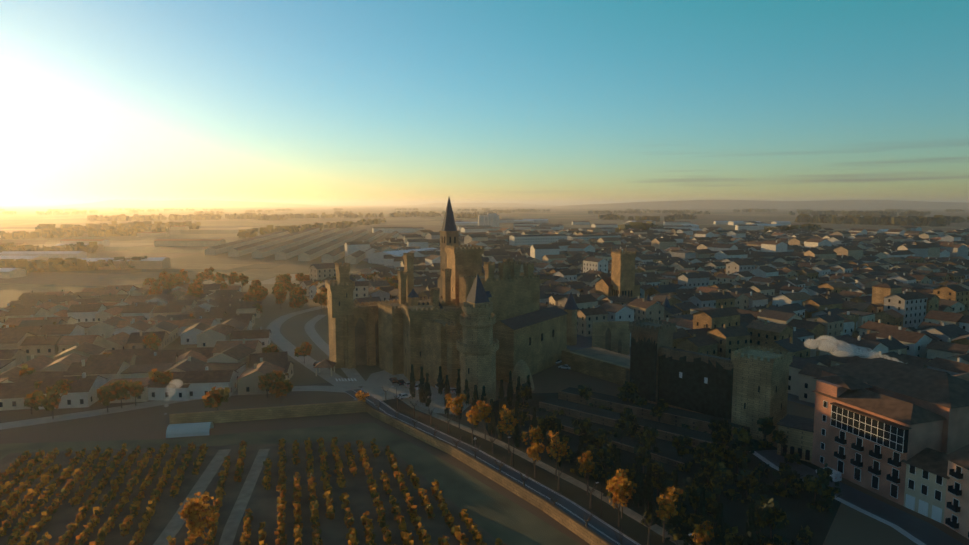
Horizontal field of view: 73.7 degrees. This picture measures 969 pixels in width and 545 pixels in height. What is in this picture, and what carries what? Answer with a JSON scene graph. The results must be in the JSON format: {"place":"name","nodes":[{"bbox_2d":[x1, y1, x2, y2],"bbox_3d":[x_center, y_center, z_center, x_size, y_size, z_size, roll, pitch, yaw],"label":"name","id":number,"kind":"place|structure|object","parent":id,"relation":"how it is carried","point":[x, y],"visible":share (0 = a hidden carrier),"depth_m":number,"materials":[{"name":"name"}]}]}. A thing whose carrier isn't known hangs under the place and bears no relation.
{"place":"outdoors","nodes":[
{"label":"outdoors","id":0,"kind":"place"},
{"bbox_2d":[0,306,689,544],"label":"road paving","id":1,"kind":"structure","parent":0,"point":[374,383],"depth_m":160.98,"materials":[{"name":"grey asphalt"}]},
{"bbox_2d":[314,359,335,375],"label":"gazebo","id":2,"kind":"object","parent":1,"relation":"on","point":[325,363],"visible":0.92,"depth_m":215.82,"materials":[{"name":"brown paint"}]},
{"bbox_2d":[389,377,396,383],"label":"car","id":3,"kind":"object","parent":1,"relation":"on","point":[394,380],"visible":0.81,"depth_m":206.72,"materials":[{"name":"grey metal"}]},
{"bbox_2d":[397,379,403,385],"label":"car","id":4,"kind":"object","parent":1,"relation":"on","point":[401,382],"visible":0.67,"depth_m":204.24,"materials":[{"name":"grey metal"}]},
{"bbox_2d":[397,393,410,399],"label":"car","id":5,"kind":"object","parent":1,"relation":"on","point":[402,395],"visible":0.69,"depth_m":190.15,"materials":[{"name":"white metal"}]},
{"bbox_2d":[404,381,409,387],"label":"car","id":6,"kind":"object","parent":1,"relation":"on","point":[406,384],"visible":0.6,"depth_m":201.97,"materials":[{"name":"silver metal"}]},
{"bbox_2d":[409,364,415,398],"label":"cypress tree","id":7,"kind":"object","parent":1,"relation":"on","point":[412,389],"visible":1,"depth_m":189.20,"materials":[{"name":"green plant"}]},
{"bbox_2d":[418,366,425,403],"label":"cypress tree","id":8,"kind":"object","parent":1,"relation":"on","point":[421,390],"visible":0.88,"depth_m":184.26,"materials":[{"name":"green plant"}]},
{"bbox_2d":[423,373,431,406],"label":"cypress tree","id":9,"kind":"object","parent":1,"relation":"on","point":[427,390],"visible":1,"depth_m":182.37,"materials":[{"name":"green plant"}]},
{"bbox_2d":[437,366,443,394],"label":"cypress tree","id":10,"kind":"object","parent":1,"relation":"on","point":[439,381],"visible":1,"depth_m":193.77,"materials":[{"name":"green plant"}]},
{"bbox_2d":[421,316,462,390],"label":"castle turret","id":11,"kind":"object","parent":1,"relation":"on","point":[449,356],"visible":0.85,"depth_m":198.88,"materials":[{"name":"stone"}]},
{"bbox_2d":[444,375,449,390],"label":"cypress tree","id":12,"kind":"object","parent":1,"relation":"on","point":[445,383],"visible":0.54,"depth_m":190.73,"materials":[{"name":"green plant"}]},
{"bbox_2d":[449,394,466,429],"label":"yellow tree","id":13,"kind":"object","parent":1,"relation":"on","point":[457,403],"visible":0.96,"depth_m":162.17,"materials":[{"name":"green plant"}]},
{"bbox_2d":[456,369,460,395],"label":"cypress tree","id":14,"kind":"object","parent":1,"relation":"on","point":[458,381],"visible":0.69,"depth_m":188.47,"materials":[{"name":"green plant"}]},
{"bbox_2d":[463,379,469,404],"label":"cypress tree","id":15,"kind":"object","parent":1,"relation":"on","point":[467,389],"visible":0.9,"depth_m":183.63,"materials":[{"name":"green plant"}]},
{"bbox_2d":[466,405,483,443],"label":"roadside tree","id":16,"kind":"object","parent":1,"relation":"on","point":[475,414],"visible":1,"depth_m":154.09,"materials":[{"name":"orange plant"}]},
{"bbox_2d":[476,400,491,440],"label":"yellow tree","id":17,"kind":"object","parent":1,"relation":"on","point":[487,408],"visible":0.88,"depth_m":155.13,"materials":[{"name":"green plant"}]},
{"bbox_2d":[490,435,496,453],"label":"roadside tree","id":18,"kind":"object","parent":1,"relation":"on","point":[492,441],"visible":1,"depth_m":148.46,"materials":[{"name":"brown plant"}]},
{"bbox_2d":[497,405,518,452],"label":"yellow tree","id":19,"kind":"object","parent":1,"relation":"on","point":[503,427],"visible":1,"depth_m":148.17,"materials":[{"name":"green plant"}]},
{"bbox_2d":[522,425,543,465],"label":"yellow tree","id":20,"kind":"object","parent":1,"relation":"on","point":[537,434],"visible":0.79,"depth_m":140.50,"materials":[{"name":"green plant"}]},
{"bbox_2d":[527,443,544,477],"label":"roadside tree","id":21,"kind":"object","parent":1,"relation":"on","point":[533,449],"visible":1,"depth_m":134.72,"materials":[{"name":"orange plant"}]},
{"bbox_2d":[391,386,695,542],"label":"street lamps","id":22,"kind":"object","parent":1,"relation":"on","point":[513,461],"visible":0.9,"depth_m":140.76,"materials":[{"name":"grey metal"}]},
{"bbox_2d":[546,430,569,479],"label":"yellow tree","id":23,"kind":"object","parent":1,"relation":"on","point":[552,450],"visible":1,"depth_m":134.12,"materials":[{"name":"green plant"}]},
{"bbox_2d":[558,466,563,490],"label":"roadside tree","id":24,"kind":"object","parent":1,"relation":"on","point":[559,478],"visible":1,"depth_m":129.32,"materials":[{"name":"brown plant"}]},
{"bbox_2d":[578,451,595,494],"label":"yellow tree","id":25,"kind":"object","parent":1,"relation":"on","point":[586,461],"visible":0.98,"depth_m":126.85,"materials":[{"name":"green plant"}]},
{"bbox_2d":[585,481,596,508],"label":"roadside tree","id":26,"kind":"object","parent":1,"relation":"on","point":[592,490],"visible":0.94,"depth_m":121.67,"materials":[{"name":"brown plant"}]},
{"bbox_2d":[606,479,632,526],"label":"roadside tree","id":27,"kind":"object","parent":1,"relation":"on","point":[612,486],"visible":1,"depth_m":113.98,"materials":[{"name":"orange plant"}]},
{"bbox_2d":[607,468,636,517],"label":"yellow tree","id":28,"kind":"object","parent":1,"relation":"on","point":[623,475],"visible":0.5,"depth_m":118.03,"materials":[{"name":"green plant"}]},
{"bbox_2d":[642,517,654,544],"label":"roadside tree","id":29,"kind":"object","parent":1,"relation":"on","point":[649,526],"visible":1,"depth_m":108.51,"materials":[{"name":"brown plant"}]},
{"bbox_2d":[655,486,682,541],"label":"yellow tree","id":30,"kind":"object","parent":1,"relation":"on","point":[667,511],"visible":1,"depth_m":107.55,"materials":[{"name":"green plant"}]},
{"bbox_2d":[692,519,716,544],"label":"yellow tree","id":31,"kind":"object","parent":1,"relation":"on","point":[701,537],"visible":0.98,"depth_m":101.45,"materials":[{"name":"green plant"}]},
{"bbox_2d":[0,205,968,544],"bbox_3d":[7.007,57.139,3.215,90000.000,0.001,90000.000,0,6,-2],"label":"terrain","id":32,"kind":"structure","parent":0,"point":[858,525],"depth_m":203.37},
{"bbox_2d":[0,226,224,277],"bbox_3d":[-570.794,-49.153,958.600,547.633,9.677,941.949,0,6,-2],"label":"plain warehouses","id":33,"kind":"structure","parent":32,"relation":"on","point":[155,263],"depth_m":667.71,"materials":[{"name":"white paint"}]},
{"bbox_2d":[0,282,293,410],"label":"houses","id":34,"kind":"structure","parent":32,"relation":"on","point":[203,384],"depth_m":246.17,"materials":[{"name":"brown paint"}]},
{"bbox_2d":[0,220,307,289],"bbox_3d":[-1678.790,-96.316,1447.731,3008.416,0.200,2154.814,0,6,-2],"label":"field","id":35,"kind":"structure","parent":32,"relation":"on","point":[77,280],"depth_m":540.68,"materials":[{"name":"soil"}]},
{"bbox_2d":[166,422,213,437],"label":"white poly tunnel","id":36,"kind":"structure","parent":32,"relation":"on","point":[200,429],"depth_m":160.22,"materials":[{"name":"paint"}]},
{"bbox_2d":[1,267,397,418],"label":"tree belt","id":37,"kind":"object","parent":32,"relation":"on","point":[51,398],"visible":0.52,"depth_m":232.25,"materials":[{"name":"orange plant"}]},
{"bbox_2d":[325,263,354,368],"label":"castle tower","id":38,"kind":"structure","parent":32,"relation":"on","point":[344,299],"depth_m":225.16,"materials":[{"name":"stone"}]},
{"bbox_2d":[355,390,369,404],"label":"car park tree","id":39,"kind":"object","parent":32,"relation":"on","point":[360,396],"visible":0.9,"depth_m":178.03,"materials":[{"name":"orange plant"}]},
{"bbox_2d":[343,299,398,368],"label":"tower","id":40,"kind":"structure","parent":32,"relation":"on","point":[367,345],"depth_m":228.50,"materials":[{"name":"stone"}]},
{"bbox_2d":[169,397,612,544],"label":"boundary walls","id":41,"kind":"structure","parent":32,"relation":"on","point":[587,534],"depth_m":165.94,"materials":[{"name":"stone"}]},
{"bbox_2d":[0,393,840,544],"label":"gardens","id":42,"kind":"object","parent":32,"relation":"on","point":[510,515],"visible":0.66,"depth_m":128.20,"materials":[{"name":"soil"}]},
{"bbox_2d":[178,491,219,543],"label":"tree","id":43,"kind":"object","parent":42,"relation":"on","point":[200,505],"visible":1,"depth_m":104.83,"materials":[{"name":"orange plant"}]},
{"bbox_2d":[0,436,505,544],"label":"vineyard rows","id":44,"kind":"object","parent":42,"relation":"on","point":[139,534],"visible":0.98,"depth_m":125.11,"materials":[{"name":"orange plant"}]},
{"bbox_2d":[481,386,486,409],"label":"cypress tree","id":45,"kind":"object","parent":42,"relation":"on","point":[483,394],"visible":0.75,"depth_m":177.04,"materials":[{"name":"green plant"}]},
{"bbox_2d":[487,399,495,434],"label":"cypress tree","id":46,"kind":"object","parent":42,"relation":"on","point":[491,424],"visible":0.85,"depth_m":159.82,"materials":[{"name":"green plant"}]},
{"bbox_2d":[497,402,503,438],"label":"cypress tree","id":47,"kind":"object","parent":42,"relation":"on","point":[500,434],"visible":0.48,"depth_m":156.37,"materials":[{"name":"green plant"}]},
{"bbox_2d":[498,380,504,407],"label":"cypress tree","id":48,"kind":"object","parent":42,"relation":"on","point":[501,392],"visible":0.85,"depth_m":179.02,"materials":[{"name":"green plant"}]},
{"bbox_2d":[507,371,513,405],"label":"cypress tree","id":49,"kind":"object","parent":42,"relation":"on","point":[510,391],"visible":1,"depth_m":182.43,"materials":[{"name":"green plant"}]},
{"bbox_2d":[512,400,520,447],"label":"cypress tree","id":50,"kind":"object","parent":42,"relation":"on","point":[517,432],"visible":0.83,"depth_m":151.00,"materials":[{"name":"green plant"}]},
{"bbox_2d":[515,376,521,403],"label":"cypress tree","id":51,"kind":"object","parent":42,"relation":"on","point":[517,388],"visible":0.69,"depth_m":185.11,"materials":[{"name":"green plant"}]},
{"bbox_2d":[526,375,530,398],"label":"cypress tree","id":52,"kind":"object","parent":42,"relation":"on","point":[528,380],"visible":0.46,"depth_m":189.41,"materials":[{"name":"green plant"}]},
{"bbox_2d":[529,405,538,448],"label":"cypress tree","id":53,"kind":"object","parent":42,"relation":"on","point":[534,420],"visible":0.46,"depth_m":148.11,"materials":[{"name":"green plant"}]},
{"bbox_2d":[547,428,554,460],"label":"cypress tree","id":54,"kind":"object","parent":42,"relation":"on","point":[549,439],"visible":0.4,"depth_m":143.72,"materials":[{"name":"green plant"}]},
{"bbox_2d":[554,419,562,466],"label":"cypress tree","id":55,"kind":"object","parent":42,"relation":"on","point":[559,434],"visible":0.56,"depth_m":139.93,"materials":[{"name":"green plant"}]},
{"bbox_2d":[575,435,584,474],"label":"cypress tree","id":56,"kind":"object","parent":42,"relation":"on","point":[580,451],"visible":0.67,"depth_m":135.46,"materials":[{"name":"green plant"}]},
{"bbox_2d":[614,448,621,472],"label":"cypress tree","id":57,"kind":"object","parent":42,"relation":"on","point":[617,463],"visible":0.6,"depth_m":126.98,"materials":[{"name":"green plant"}]},
{"bbox_2d":[632,457,643,506],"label":"cypress tree","id":58,"kind":"object","parent":42,"relation":"on","point":[638,498],"visible":0.9,"depth_m":121.37,"materials":[{"name":"green plant"}]},
{"bbox_2d":[507,380,841,544],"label":"trees","id":59,"kind":"object","parent":42,"relation":"on","point":[660,477],"visible":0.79,"depth_m":133.89,"materials":[{"name":"green plant"}]},
{"bbox_2d":[669,469,681,526],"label":"cypress tree","id":60,"kind":"object","parent":42,"relation":"on","point":[673,521],"visible":0.52,"depth_m":113.22,"materials":[{"name":"green plant"}]},
{"bbox_2d":[697,487,707,525],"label":"cypress tree","id":61,"kind":"object","parent":42,"relation":"on","point":[702,511],"visible":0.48,"depth_m":109.68,"materials":[{"name":"green plant"}]},
{"bbox_2d":[401,302,439,380],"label":"castle tower","id":62,"kind":"structure","parent":32,"relation":"on","point":[418,312],"depth_m":208.71,"materials":[{"name":"stone"}]},
{"bbox_2d":[378,252,463,374],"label":"castle inner halls","id":63,"kind":"object","parent":32,"relation":"on","point":[395,342],"visible":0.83,"depth_m":222.44,"materials":[{"name":"stone"}]},
{"bbox_2d":[444,379,449,413],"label":"cypress tree","id":64,"kind":"object","parent":32,"relation":"on","point":[446,389],"visible":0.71,"depth_m":175.19,"materials":[{"name":"green plant"}]},
{"bbox_2d":[445,393,452,417],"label":"car park tree","id":65,"kind":"object","parent":32,"relation":"on","point":[448,398],"visible":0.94,"depth_m":172.72,"materials":[{"name":"orange plant"}]},
{"bbox_2d":[455,385,463,419],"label":"cypress tree","id":66,"kind":"object","parent":32,"relation":"on","point":[458,390],"visible":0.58,"depth_m":171.25,"materials":[{"name":"green plant"}]},
{"bbox_2d":[445,244,483,304],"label":"tower","id":67,"kind":"structure","parent":32,"relation":"on","point":[472,255],"depth_m":241.46,"materials":[{"name":"stone"}]},
{"bbox_2d":[437,197,494,297],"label":"church spire","id":68,"kind":"structure","parent":32,"relation":"on","point":[447,237],"depth_m":294.36,"materials":[{"name":"stone"}]},
{"bbox_2d":[470,441,479,457],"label":"sapling","id":69,"kind":"object","parent":32,"relation":"on","point":[474,450],"visible":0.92,"depth_m":141.07,"materials":[{"name":"brown plant"}]},
{"bbox_2d":[472,389,478,427],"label":"cypress tree","id":70,"kind":"object","parent":32,"relation":"on","point":[475,399],"visible":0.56,"depth_m":164.41,"materials":[{"name":"green plant"}]},
{"bbox_2d":[472,385,478,402],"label":"cypress tree","id":71,"kind":"object","parent":32,"relation":"on","point":[475,386],"visible":0.23,"depth_m":179.93,"materials":[{"name":"green plant"}]},
{"bbox_2d":[456,274,498,403],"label":"castle tower","id":72,"kind":"structure","parent":32,"relation":"on","point":[469,317],"depth_m":184.44,"materials":[{"name":"stone"}]},
{"bbox_2d":[0,208,968,272],"bbox_3d":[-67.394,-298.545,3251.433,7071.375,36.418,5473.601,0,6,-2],"label":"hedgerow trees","id":73,"kind":"object","parent":32,"relation":"on","point":[31,266],"visible":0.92,"depth_m":1452.33,"materials":[{"name":"green plant"}]},
{"bbox_2d":[459,258,539,321],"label":"castle keep","id":74,"kind":"structure","parent":32,"relation":"on","point":[493,284],"depth_m":226.32,"materials":[{"name":"stone"}]},
{"bbox_2d":[494,458,505,472],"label":"pollard tree","id":75,"kind":"object","parent":32,"relation":"on","point":[501,465],"visible":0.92,"depth_m":133.14,"materials":[{"name":"brown plant"}]},
{"bbox_2d":[511,359,533,391],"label":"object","id":76,"kind":"object","parent":32,"relation":"on","point":[523,368],"visible":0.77,"depth_m":198.11,"materials":[{"name":"stone"}]},
{"bbox_2d":[519,470,528,486],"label":"pollard tree","id":77,"kind":"object","parent":32,"relation":"on","point":[523,479],"visible":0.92,"depth_m":126.51,"materials":[{"name":"brown plant"}]},
{"bbox_2d":[493,306,568,381],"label":"castle palace wing","id":78,"kind":"structure","parent":32,"relation":"on","point":[518,331],"depth_m":216.52,"materials":[{"name":"beige stone"}]},
{"bbox_2d":[205,213,887,263],"bbox_3d":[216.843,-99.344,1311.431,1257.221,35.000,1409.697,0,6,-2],"label":"farm fields","id":79,"kind":"structure","parent":32,"relation":"on","point":[296,244],"depth_m":896.42,"materials":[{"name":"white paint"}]},
{"bbox_2d":[547,493,560,504],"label":"pollard tree","id":80,"kind":"object","parent":32,"relation":"on","point":[552,499],"visible":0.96,"depth_m":118.72,"materials":[{"name":"brown plant"}]},
{"bbox_2d":[558,364,570,369],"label":"car","id":81,"kind":"object","parent":32,"relation":"on","point":[566,366],"visible":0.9,"depth_m":224.22,"materials":[{"name":"white metal"}]},
{"bbox_2d":[584,513,592,526],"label":"pollard tree","id":82,"kind":"object","parent":32,"relation":"on","point":[588,519],"visible":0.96,"depth_m":110.72,"materials":[{"name":"brown plant"}]},
{"bbox_2d":[562,321,629,384],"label":"building","id":83,"kind":"structure","parent":32,"relation":"on","point":[604,354],"depth_m":224.08,"materials":[{"name":"stone"}]},
{"bbox_2d":[614,528,623,544],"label":"pollard tree","id":84,"kind":"object","parent":32,"relation":"on","point":[621,538],"visible":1,"depth_m":103.93,"materials":[{"name":"brown plant"}]},
{"bbox_2d":[521,387,749,465],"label":"garden terraces","id":85,"kind":"object","parent":32,"relation":"on","point":[595,413],"visible":0.56,"depth_m":167.44,"materials":[{"name":"plant"}]},
{"bbox_2d":[731,345,813,462],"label":"castle tower","id":86,"kind":"structure","parent":32,"relation":"on","point":[762,395],"depth_m":156.44,"materials":[{"name":"stone"}]},
{"bbox_2d":[815,467,841,481],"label":"white van","id":87,"kind":"object","parent":32,"relation":"on","point":[835,476],"visible":0.48,"depth_m":133.27,"materials":[{"name":"white metal"}]},
{"bbox_2d":[749,450,963,544],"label":"road","id":88,"kind":"structure","parent":32,"relation":"on","point":[851,498],"depth_m":120.68,"materials":[{"name":"grey asphalt"}]},
{"bbox_2d":[812,357,968,505],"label":"building","id":89,"kind":"structure","parent":32,"relation":"on","point":[882,433],"depth_m":130.06,"materials":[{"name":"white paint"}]},
{"bbox_2d":[39,200,967,207],"bbox_3d":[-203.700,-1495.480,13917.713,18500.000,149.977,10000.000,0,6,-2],"label":"mesa hills","id":90,"kind":"structure","parent":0,"point":[590,206],"depth_m":9538.71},
{"bbox_2d":[362,259,814,407],"bbox_3d":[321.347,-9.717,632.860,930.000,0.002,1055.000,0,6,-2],"label":"town streets ground","id":91,"kind":"structure","parent":0,"point":[583,344],"depth_m":260.38,"materials":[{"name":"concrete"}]},
{"bbox_2d":[563,293,670,344],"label":"castle cone turrets","id":92,"kind":"object","parent":91,"relation":"on","point":[571,304],"visible":0.35,"depth_m":261.87,"materials":[{"name":"stone"}]},
{"bbox_2d":[595,247,640,297],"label":"church tower","id":93,"kind":"structure","parent":91,"relation":"on","point":[616,285],"depth_m":345.83,"materials":[{"name":"stone"}]},
{"bbox_2d":[300,254,968,403],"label":"town houses","id":94,"kind":"structure","parent":91,"relation":"on","point":[796,336],"depth_m":310.18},
{"bbox_2d":[345,226,968,267],"bbox_3d":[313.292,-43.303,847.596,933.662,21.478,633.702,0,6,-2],"label":"town","id":95,"kind":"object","parent":91,"relation":"on","point":[576,246],"visible":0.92,"depth_m":704.94,"materials":[{"name":"white paint"}]},
{"bbox_2d":[629,319,733,418],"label":"castle wall","id":96,"kind":"structure","parent":0,"point":[722,374],"depth_m":181.34,"materials":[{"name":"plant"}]},
{"bbox_2d":[692,314,755,323],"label":"house","id":97,"kind":"structure","parent":0,"point":[750,317],"depth_m":267.84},
{"bbox_2d":[842,283,901,336],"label":"tower houses","id":98,"kind":"structure","parent":0,"point":[880,294],"depth_m":300.49,"materials":[{"name":"beige paint"}]},
{"bbox_2d":[901,444,968,538],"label":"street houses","id":99,"kind":"structure","parent":0,"point":[936,491],"depth_m":116.38,"materials":[{"name":"white paint"}]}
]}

